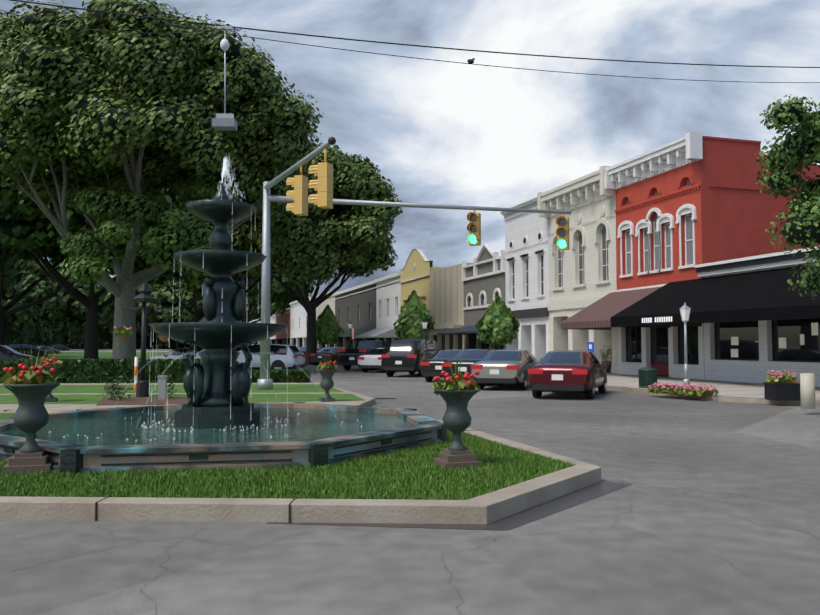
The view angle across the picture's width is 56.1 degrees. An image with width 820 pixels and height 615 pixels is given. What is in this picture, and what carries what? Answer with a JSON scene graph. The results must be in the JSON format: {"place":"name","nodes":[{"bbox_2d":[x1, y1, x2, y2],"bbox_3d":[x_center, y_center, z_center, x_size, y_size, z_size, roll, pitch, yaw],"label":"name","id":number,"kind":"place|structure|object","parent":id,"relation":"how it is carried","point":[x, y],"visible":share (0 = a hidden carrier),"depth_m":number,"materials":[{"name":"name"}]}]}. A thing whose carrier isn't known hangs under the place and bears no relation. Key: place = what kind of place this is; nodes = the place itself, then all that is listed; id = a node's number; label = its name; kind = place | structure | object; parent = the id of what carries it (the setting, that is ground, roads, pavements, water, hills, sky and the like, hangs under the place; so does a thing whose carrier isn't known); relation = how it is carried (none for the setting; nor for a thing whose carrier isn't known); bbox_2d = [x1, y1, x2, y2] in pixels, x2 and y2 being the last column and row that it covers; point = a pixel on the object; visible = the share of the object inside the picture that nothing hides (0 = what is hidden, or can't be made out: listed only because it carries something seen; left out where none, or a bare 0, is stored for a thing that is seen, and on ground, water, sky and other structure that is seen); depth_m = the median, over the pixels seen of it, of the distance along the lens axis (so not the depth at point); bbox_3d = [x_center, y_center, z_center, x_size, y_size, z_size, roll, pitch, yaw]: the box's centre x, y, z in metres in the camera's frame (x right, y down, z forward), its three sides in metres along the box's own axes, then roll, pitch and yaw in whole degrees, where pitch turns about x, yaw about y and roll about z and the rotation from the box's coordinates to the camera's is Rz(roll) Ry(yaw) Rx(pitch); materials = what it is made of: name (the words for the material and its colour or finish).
{"place":"outdoors","nodes":[
{"label":"outdoors","id":0,"kind":"place"},
{"bbox_2d":[5,317,203,348],"bbox_3d":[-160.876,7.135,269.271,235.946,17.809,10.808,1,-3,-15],"label":"hedge","id":1,"kind":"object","parent":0,"point":[37,336],"depth_m":275.63,"materials":[{"name":"green plant"}]},
{"bbox_2d":[38,352,312,381],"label":"median lawn","id":2,"kind":"structure","parent":0,"point":[79,355],"depth_m":105.03,"materials":[{"name":"green plant"}]},
{"bbox_2d":[0,177,77,344],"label":"oak tree","id":3,"kind":"object","parent":2,"relation":"on","point":[56,257],"visible":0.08,"depth_m":68.67,"materials":[{"name":"green plant"}]},
{"bbox_2d":[0,166,212,358],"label":"oak tree","id":4,"kind":"object","parent":2,"relation":"on","point":[31,233],"visible":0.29,"depth_m":62.52,"materials":[{"name":"brown plant"}]},
{"bbox_2d":[275,296,310,346],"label":"building","id":5,"kind":"structure","parent":0,"point":[298,325],"depth_m":149.19,"materials":[{"name":"white paint"}]},
{"bbox_2d":[0,349,819,614],"bbox_3d":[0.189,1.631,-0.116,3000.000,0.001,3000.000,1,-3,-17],"label":"ground","id":6,"kind":"structure","parent":0,"point":[713,508],"depth_m":6.26,"materials":[{"name":"grey asphalt"}]},
{"bbox_2d":[0,247,22,277],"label":"oak tree","id":7,"kind":"object","parent":6,"relation":"on","point":[11,263],"visible":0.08,"depth_m":89.93,"materials":[{"name":"green plant"}]},
{"bbox_2d":[0,345,36,359],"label":"black car","id":8,"kind":"object","parent":6,"relation":"on","point":[7,352],"visible":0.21,"depth_m":45.91,"materials":[{"name":"black paint"}]},
{"bbox_2d":[3,257,36,288],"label":"oak tree","id":9,"kind":"object","parent":6,"relation":"on","point":[14,279],"visible":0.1,"depth_m":128.99,"materials":[{"name":"green plant"}]},
{"bbox_2d":[6,344,48,357],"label":"car","id":10,"kind":"object","parent":6,"relation":"on","point":[26,348],"visible":0.35,"depth_m":82.44,"materials":[{"name":"black paint"}]},
{"bbox_2d":[0,344,59,474],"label":"urn","id":11,"kind":"object","parent":6,"relation":"on","point":[32,387],"visible":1,"depth_m":8.97,"materials":[{"name":"stone"}]},
{"bbox_2d":[2,261,66,344],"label":"tree","id":12,"kind":"object","parent":6,"relation":"on","point":[23,321],"visible":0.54,"depth_m":207.55,"materials":[{"name":"green plant"}]},
{"bbox_2d":[36,346,60,353],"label":"car","id":13,"kind":"object","parent":6,"relation":"on","point":[50,351],"visible":0.33,"depth_m":119.11,"materials":[{"name":"grey paint"}]},
{"bbox_2d":[49,345,69,350],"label":"car","id":14,"kind":"object","parent":6,"relation":"on","point":[62,347],"visible":0.75,"depth_m":190.06,"materials":[{"name":"black paint"}]},
{"bbox_2d":[36,262,110,344],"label":"tree","id":15,"kind":"object","parent":6,"relation":"on","point":[60,320],"visible":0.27,"depth_m":232.92,"materials":[{"name":"green plant"}]},
{"bbox_2d":[0,358,202,382],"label":"hedge","id":16,"kind":"object","parent":6,"relation":"on","point":[88,370],"visible":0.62,"depth_m":29.70,"materials":[{"name":"green plant"}]},
{"bbox_2d":[98,277,166,336],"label":"tree","id":17,"kind":"object","parent":6,"relation":"on","point":[108,323],"visible":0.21,"depth_m":266.84,"materials":[{"name":"green plant"}]},
{"bbox_2d":[96,397,187,405],"bbox_3d":[-6.796,2.539,20.380,2.738,0.165,3.141,1,-3,-17],"label":"mulch bed","id":18,"kind":"object","parent":6,"relation":"on","point":[143,400],"visible":0.39,"depth_m":19.90,"materials":[{"name":"brown soil"}]},
{"bbox_2d":[102,381,121,399],"bbox_3d":[-8.018,2.252,20.650,0.445,0.554,0.473,-3,-4,45],"label":"median shrub","id":19,"kind":"object","parent":18,"relation":"on","point":[108,390],"visible":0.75,"depth_m":20.60,"materials":[{"name":"green plant"}]},
{"bbox_2d":[107,373,132,400],"bbox_3d":[-7.619,2.116,20.224,0.634,0.763,0.650,-2,-3,36],"label":"median shrub","id":20,"kind":"object","parent":18,"relation":"on","point":[118,391],"visible":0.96,"depth_m":20.13,"materials":[{"name":"green plant"}]},
{"bbox_2d":[114,284,170,396],"bbox_3d":[-7.550,0.928,21.797,1.655,3.201,0.622,0,-3,3],"label":"lamp post","id":21,"kind":"object","parent":18,"relation":"on","point":[123,334],"visible":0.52,"depth_m":21.72,"materials":[{"name":"black metal"}]},
{"bbox_2d":[157,375,167,399],"bbox_3d":[-6.659,2.154,20.697,0.240,0.645,0.190,0,-3,-1],"label":"electric pedestal","id":22,"kind":"object","parent":18,"relation":"on","point":[162,387],"visible":0.89,"depth_m":20.62,"materials":[{"name":"grey metal"}]},
{"bbox_2d":[167,380,176,397],"bbox_3d":[-6.706,2.256,21.207,0.535,0.661,0.562,1,-3,-17],"label":"median shrub","id":23,"kind":"object","parent":18,"relation":"on","point":[169,391],"visible":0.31,"depth_m":21.23,"materials":[{"name":"green plant"}]},
{"bbox_2d":[0,0,323,358],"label":"oak tree","id":24,"kind":"object","parent":6,"relation":"on","point":[82,108],"visible":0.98,"depth_m":38.98,"materials":[{"name":"green plant"}]},
{"bbox_2d":[57,181,215,283],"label":"oak boughs","id":25,"kind":"object","parent":24,"relation":"attached to","point":[93,256],"visible":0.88,"depth_m":39.35,"materials":[{"name":"green plant"}]},
{"bbox_2d":[0,384,342,393],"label":"walkway","id":26,"kind":"structure","parent":6,"relation":"on","point":[298,388],"depth_m":25.39,"materials":[{"name":"beige concrete"}]},
{"bbox_2d":[256,137,570,389],"bbox_3d":[0.737,-0.895,22.967,9.611,6.975,8.977,1,-3,-17],"label":"traffic signal","id":27,"kind":"object","parent":26,"relation":"on","point":[322,184],"visible":0.98,"depth_m":24.95,"materials":[{"name":"grey metal"}]},
{"bbox_2d":[141,277,202,348],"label":"tree","id":28,"kind":"object","parent":6,"relation":"on","point":[162,293],"visible":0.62,"depth_m":264.48,"materials":[{"name":"green plant"}]},
{"bbox_2d":[147,348,202,358],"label":"car","id":29,"kind":"object","parent":6,"relation":"on","point":[177,353],"visible":0.15,"depth_m":48.37,"materials":[{"name":"grey paint"}]},
{"bbox_2d":[0,394,363,403],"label":"median grass","id":30,"kind":"structure","parent":6,"relation":"on","point":[92,399],"depth_m":21.55,"materials":[{"name":"green plant"}]},
{"bbox_2d":[36,349,62,401],"bbox_3d":[-9.406,1.740,20.055,0.687,1.430,0.673,1,-3,-17],"label":"urn","id":31,"kind":"object","parent":30,"relation":"on","point":[54,363],"visible":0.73,"depth_m":19.95,"materials":[{"name":"metal"}]},
{"bbox_2d":[0,351,374,412],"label":"median kerb","id":32,"kind":"structure","parent":6,"relation":"on","point":[368,401],"depth_m":20.10,"materials":[{"name":"concrete"}]},
{"bbox_2d":[134,356,137,392],"bbox_3d":[-8.387,2.056,23.532,0.092,1.114,0.092,2,-4,-39],"label":"delineator post","id":33,"kind":"object","parent":32,"relation":"on","point":[136,370],"visible":0.96,"depth_m":23.50,"materials":[{"name":"white paint"}]},
{"bbox_2d":[315,356,337,401],"bbox_3d":[-2.169,1.806,20.174,0.602,1.308,0.613,-1,-3,13],"label":"urn","id":34,"kind":"object","parent":32,"relation":"on","point":[326,370],"visible":1,"depth_m":20.05,"materials":[{"name":"stone"}]},
{"bbox_2d":[147,269,274,347],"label":"oak tree","id":35,"kind":"object","parent":6,"relation":"on","point":[194,283],"depth_m":109.10,"materials":[{"name":"green plant"}]},
{"bbox_2d":[189,345,249,358],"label":"car","id":36,"kind":"object","parent":6,"relation":"on","point":[238,349],"visible":0.04,"depth_m":45.97,"materials":[{"name":"white paint"}]},
{"bbox_2d":[174,219,324,293],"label":"oak tree","id":37,"kind":"object","parent":6,"relation":"on","point":[246,274],"depth_m":80.55,"materials":[{"name":"green plant"}]},
{"bbox_2d":[186,273,315,322],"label":"oak tree","id":38,"kind":"object","parent":6,"relation":"on","point":[281,296],"visible":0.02,"depth_m":158.95,"materials":[{"name":"green plant"}]},
{"bbox_2d":[240,300,278,322],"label":"tree","id":39,"kind":"object","parent":6,"relation":"on","point":[256,314],"visible":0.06,"depth_m":264.84,"materials":[{"name":"green plant"}]},
{"bbox_2d":[258,314,275,343],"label":"building","id":40,"kind":"structure","parent":6,"relation":"on","point":[273,320],"depth_m":182.10,"materials":[{"name":"white paint"}]},
{"bbox_2d":[235,344,305,369],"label":"parked car","id":41,"kind":"object","parent":6,"relation":"on","point":[294,355],"visible":0.46,"depth_m":43.57,"materials":[{"name":"white paint"}]},
{"bbox_2d":[250,368,310,382],"bbox_3d":[-6.087,2.761,30.560,4.267,0.678,1.479,0,-3,-3],"label":"hedge","id":42,"kind":"object","parent":6,"relation":"on","point":[289,376],"visible":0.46,"depth_m":30.02,"materials":[{"name":"green plant"}]},
{"bbox_2d":[0,408,601,523],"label":"island kerb","id":43,"kind":"structure","parent":6,"relation":"on","point":[493,506],"depth_m":7.13,"materials":[{"name":"concrete"}]},
{"bbox_2d":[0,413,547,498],"bbox_3d":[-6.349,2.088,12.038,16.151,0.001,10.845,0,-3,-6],"label":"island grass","id":44,"kind":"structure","parent":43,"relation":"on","point":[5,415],"depth_m":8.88,"materials":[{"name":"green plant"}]},
{"bbox_2d":[0,430,575,499],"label":"grass","id":45,"kind":"structure","parent":44,"relation":"on","point":[424,471],"depth_m":8.40,"materials":[{"name":"green plant"}]},
{"bbox_2d":[0,402,448,474],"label":"fountain basin","id":46,"kind":"object","parent":45,"relation":"on","point":[424,430],"visible":0.56,"depth_m":9.36,"materials":[{"name":"grey stone"}]},
{"bbox_2d":[48,156,361,441],"bbox_3d":[-3.249,-0.309,12.763,4.738,4.429,4.670,1,-3,-17],"label":"fountain spray","id":47,"kind":"object","parent":46,"relation":"on","point":[224,170],"visible":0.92,"depth_m":12.50,"materials":[{"name":"white liquid"}]},
{"bbox_2d":[0,408,413,445],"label":"fountain water","id":48,"kind":"structure","parent":46,"relation":"in","point":[305,424],"depth_m":11.88,"materials":[{"name":"teal liquid"}]},
{"bbox_2d":[148,183,288,428],"bbox_3d":[-3.116,0.038,12.611,2.228,4.210,2.228,1,-3,-17],"label":"fountain","id":49,"kind":"object","parent":46,"relation":"on","point":[212,379],"visible":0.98,"depth_m":12.21,"materials":[{"name":"black"}]},
{"bbox_2d":[432,354,481,469],"bbox_3d":[0.595,1.320,9.472,0.626,1.547,0.610,1,-3,-17],"label":"urn","id":50,"kind":"object","parent":45,"relation":"on","point":[456,391],"visible":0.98,"depth_m":9.35,"materials":[{"name":"stone"}]},
{"bbox_2d":[299,347,318,359],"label":"black sedan car","id":51,"kind":"object","parent":6,"relation":"on","point":[303,349],"visible":0.06,"depth_m":73.83,"materials":[{"name":"black paint"}]},
{"bbox_2d":[227,142,402,364],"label":"oak tree","id":52,"kind":"object","parent":6,"relation":"on","point":[348,241],"visible":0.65,"depth_m":58.53,"materials":[{"name":"green plant"}]},
{"bbox_2d":[309,290,338,349],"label":"cream building","id":53,"kind":"structure","parent":6,"relation":"on","point":[329,301],"depth_m":117.44,"materials":[{"name":"beige paint"}]},
{"bbox_2d":[310,347,344,364],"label":"black sedan car","id":54,"kind":"object","parent":6,"relation":"on","point":[330,353],"visible":0.62,"depth_m":60.56,"materials":[{"name":"black paint"}]},
{"bbox_2d":[333,280,375,348],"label":"building","id":55,"kind":"structure","parent":6,"relation":"on","point":[355,305],"depth_m":97.13,"materials":[{"name":"paint"}]},
{"bbox_2d":[338,341,385,370],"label":"black pickup","id":56,"kind":"object","parent":6,"relation":"on","point":[347,358],"visible":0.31,"depth_m":48.20,"materials":[{"name":"black paint"}]},
{"bbox_2d":[357,348,384,371],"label":"white car","id":57,"kind":"object","parent":6,"relation":"on","point":[371,359],"visible":0.46,"depth_m":44.60,"materials":[{"name":"white paint"}]},
{"bbox_2d":[374,272,400,340],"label":"white building","id":58,"kind":"structure","parent":6,"relation":"on","point":[388,298],"depth_m":82.82,"materials":[{"name":"brick"}]},
{"bbox_2d":[354,327,397,337],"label":"awning","id":59,"kind":"object","parent":58,"relation":"attached to","point":[387,332],"visible":0.83,"depth_m":79.10,"materials":[{"name":"grey fabric"}]},
{"bbox_2d":[381,340,439,376],"bbox_3d":[0.388,2.663,40.916,2.380,1.900,5.380,-1,-3,21],"label":"black suv","id":60,"kind":"object","parent":6,"relation":"on","point":[409,356],"visible":0.69,"depth_m":38.60,"materials":[{"name":"black paint"}]},
{"bbox_2d":[400,249,442,339],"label":"yellow building","id":61,"kind":"structure","parent":6,"relation":"on","point":[417,269],"depth_m":72.54,"materials":[{"name":"paint"}]},
{"bbox_2d":[421,350,460,380],"bbox_3d":[2.090,2.637,35.272,2.153,1.406,4.753,-1,-3,21],"label":"black sedan car","id":62,"kind":"object","parent":6,"relation":"on","point":[431,367],"visible":0.4,"depth_m":33.32,"materials":[{"name":"black paint"}]},
{"bbox_2d":[266,481,631,529],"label":"curb shadow","id":63,"kind":"object","parent":6,"relation":"on","point":[571,499],"visible":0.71,"depth_m":7.39,"materials":[{"name":"concrete"}]},
{"bbox_2d":[430,263,472,350],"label":"beige building","id":64,"kind":"structure","parent":6,"relation":"on","point":[446,298],"depth_m":64.43,"materials":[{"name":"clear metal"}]},
{"bbox_2d":[437,325,477,334],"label":"navy awning","id":65,"kind":"object","parent":64,"relation":"attached to","point":[464,330],"visible":0.46,"depth_m":57.02,"materials":[{"name":"blue fabric"}]},
{"bbox_2d":[442,349,493,385],"bbox_3d":[2.939,2.480,32.475,2.220,1.450,4.900,-1,-3,21],"label":"black sedan car","id":66,"kind":"object","parent":6,"relation":"on","point":[474,356],"visible":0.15,"depth_m":30.59,"materials":[{"name":"black paint"}]},
{"bbox_2d":[461,244,505,349],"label":"grey building","id":67,"kind":"structure","parent":6,"relation":"on","point":[483,276],"depth_m":57.28,"materials":[{"name":"brick"}]},
{"bbox_2d":[471,349,542,389],"bbox_3d":[3.858,2.334,29.448,2.220,1.450,4.900,-1,-3,21],"label":"silver sedan","id":68,"kind":"object","parent":6,"relation":"on","point":[505,367],"visible":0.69,"depth_m":27.40,"materials":[{"name":"grey paint"}]},
{"bbox_2d":[500,197,549,361],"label":"white building","id":69,"kind":"structure","parent":6,"relation":"on","point":[527,264],"depth_m":49.67,"materials":[{"name":"paint"}]},
{"bbox_2d":[528,350,609,398],"bbox_3d":[5.223,2.116,24.948,2.220,1.450,4.900,-1,-3,21],"label":"maroon sedan","id":70,"kind":"object","parent":6,"relation":"on","point":[580,371],"visible":1,"depth_m":22.95,"materials":[{"name":"red paint"}]},
{"bbox_2d":[537,166,617,373],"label":"cream building","id":71,"kind":"structure","parent":6,"relation":"on","point":[582,273],"depth_m":43.05,"materials":[{"name":"paint"}]},
{"bbox_2d":[605,132,819,379],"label":"red building","id":72,"kind":"structure","parent":6,"relation":"on","point":[687,203],"depth_m":34.62,"materials":[{"name":"brick"}]},
{"bbox_2d":[561,287,701,329],"bbox_3d":[10.146,0.004,36.253,2.900,1.937,7.258,1,-3,-17],"label":"striped awning","id":73,"kind":"object","parent":72,"relation":"attached to","point":[598,314],"visible":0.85,"depth_m":37.27,"materials":[{"name":"brown fabric"}]},
{"bbox_2d":[694,247,819,386],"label":"storefront","id":74,"kind":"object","parent":6,"relation":"on","point":[761,353],"visible":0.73,"depth_m":29.83,"materials":[{"name":"white paint"}]},
{"bbox_2d":[610,265,819,327],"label":"black awning","id":75,"kind":"object","parent":74,"relation":"attached to","point":[764,295],"visible":1,"depth_m":28.65,"materials":[{"name":"fabric"}]},
{"bbox_2d":[642,316,671,322],"bbox_3d":[9.966,0.495,31.075,0.010,0.200,2.054,1,-3,-17],"label":"awning sign lettering","id":76,"kind":"object","parent":75,"relation":"attached to","point":[649,320],"visible":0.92,"depth_m":30.88},
{"bbox_2d":[731,323,817,356],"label":"posters","id":77,"kind":"object","parent":74,"relation":"attached to","point":[782,341],"visible":0.85,"depth_m":29.01},
{"bbox_2d":[755,94,819,299],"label":"tree","id":78,"kind":"object","parent":6,"relation":"on","point":[799,148],"visible":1,"depth_m":17.19,"materials":[{"name":"green plant"}]},
{"bbox_2d":[800,373,815,408],"bbox_3d":[9.340,1.959,18.051,0.320,0.818,0.320,1,-3,-17],"label":"bollard","id":79,"kind":"object","parent":6,"relation":"on","point":[807,388],"visible":1,"depth_m":17.93,"materials":[{"name":"beige concrete"}]},
{"bbox_2d":[0,0,819,130],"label":"overhead wires","id":80,"kind":"object","parent":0,"point":[224,121],"visible":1,"depth_m":15.59,"materials":[{"name":"black metal"}]},
{"bbox_2d":[463,58,474,63],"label":"wire birds","id":81,"kind":"object","parent":80,"relation":"attached to","point":[470,61],"visible":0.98,"depth_m":17.54},
{"bbox_2d":[0,0,819,295],"label":"sky","id":82,"kind":"structure","parent":0,"point":[444,133],"materials":[{"name":"grey"}]},
{"bbox_2d":[595,373,819,405],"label":"sidewalk","id":83,"kind":"structure","parent":0,"point":[734,391],"depth_m":26.24,"materials":[{"name":"concrete"}]},
{"bbox_2d":[316,305,344,346],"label":"street tree","id":84,"kind":"object","parent":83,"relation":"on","point":[328,331],"visible":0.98,"depth_m":84.81,"materials":[{"name":"green plant"}]},
{"bbox_2d":[348,321,351,348],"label":"lamp post","id":85,"kind":"object","parent":83,"relation":"on","point":[350,325],"visible":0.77,"depth_m":73.38,"materials":[{"name":"metal"}]},
{"bbox_2d":[393,290,435,339],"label":"street tree","id":86,"kind":"object","parent":83,"relation":"on","point":[414,314],"visible":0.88,"depth_m":53.79,"materials":[{"name":"green plant"}]},
{"bbox_2d":[422,319,427,339],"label":"lamp post","id":87,"kind":"object","parent":83,"relation":"on","point":[424,323],"visible":0.62,"depth_m":51.31,"materials":[{"name":"white glass"}]},
{"bbox_2d":[475,296,519,349],"bbox_3d":[4.644,1.405,40.021,2.297,4.048,2.351,1,-3,-17],"label":"street tree","id":88,"kind":"object","parent":83,"relation":"on","point":[498,322],"visible":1,"depth_m":39.61,"materials":[{"name":"green plant"}]},
{"bbox_2d":[588,342,593,352],"bbox_3d":[7.981,2.318,33.875,0.078,1.629,0.320,2,-4,-42],"label":"parking sign","id":89,"kind":"object","parent":83,"relation":"on","point":[591,346],"visible":0.67,"depth_m":33.85,"materials":[{"name":"blue metal"}]},
{"bbox_2d":[599,345,611,372],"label":"potted plant","id":90,"kind":"object","parent":83,"relation":"on","point":[608,368],"visible":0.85,"depth_m":40.81,"materials":[{"name":"green plant"}]},
{"bbox_2d":[638,367,656,387],"bbox_3d":[8.264,2.433,26.708,0.660,0.707,0.660,1,-3,-17],"label":"trash can","id":91,"kind":"object","parent":83,"relation":"on","point":[647,376],"visible":0.79,"depth_m":26.47,"materials":[{"name":"green metal"}]},
{"bbox_2d":[647,382,718,396],"bbox_3d":[8.234,2.476,23.241,0.902,0.368,2.600,1,-3,-24],"label":"pink flower bed","id":92,"kind":"object","parent":83,"relation":"on","point":[685,390],"visible":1,"depth_m":22.89,"materials":[{"name":"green plant"}]},
{"bbox_2d":[680,303,690,384],"bbox_3d":[10.064,1.329,28.064,0.460,3.043,0.398,1,-3,-17],"label":"lamp post","id":93,"kind":"object","parent":83,"relation":"on","point":[685,309],"visible":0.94,"depth_m":28.00,"materials":[{"name":"white metal"}]},
{"bbox_2d":[607,385,819,400],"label":"kerb top","id":94,"kind":"structure","parent":83,"relation":"on","point":[712,395],"depth_m":22.11,"materials":[{"name":"concrete"}]},
{"bbox_2d":[763,370,800,400],"bbox_3d":[10.074,2.092,20.802,0.800,0.819,0.787,0,-3,-7],"label":"flower planter","id":95,"kind":"object","parent":83,"relation":"on","point":[780,386],"visible":1,"depth_m":20.50,"materials":[{"name":"black paint"}]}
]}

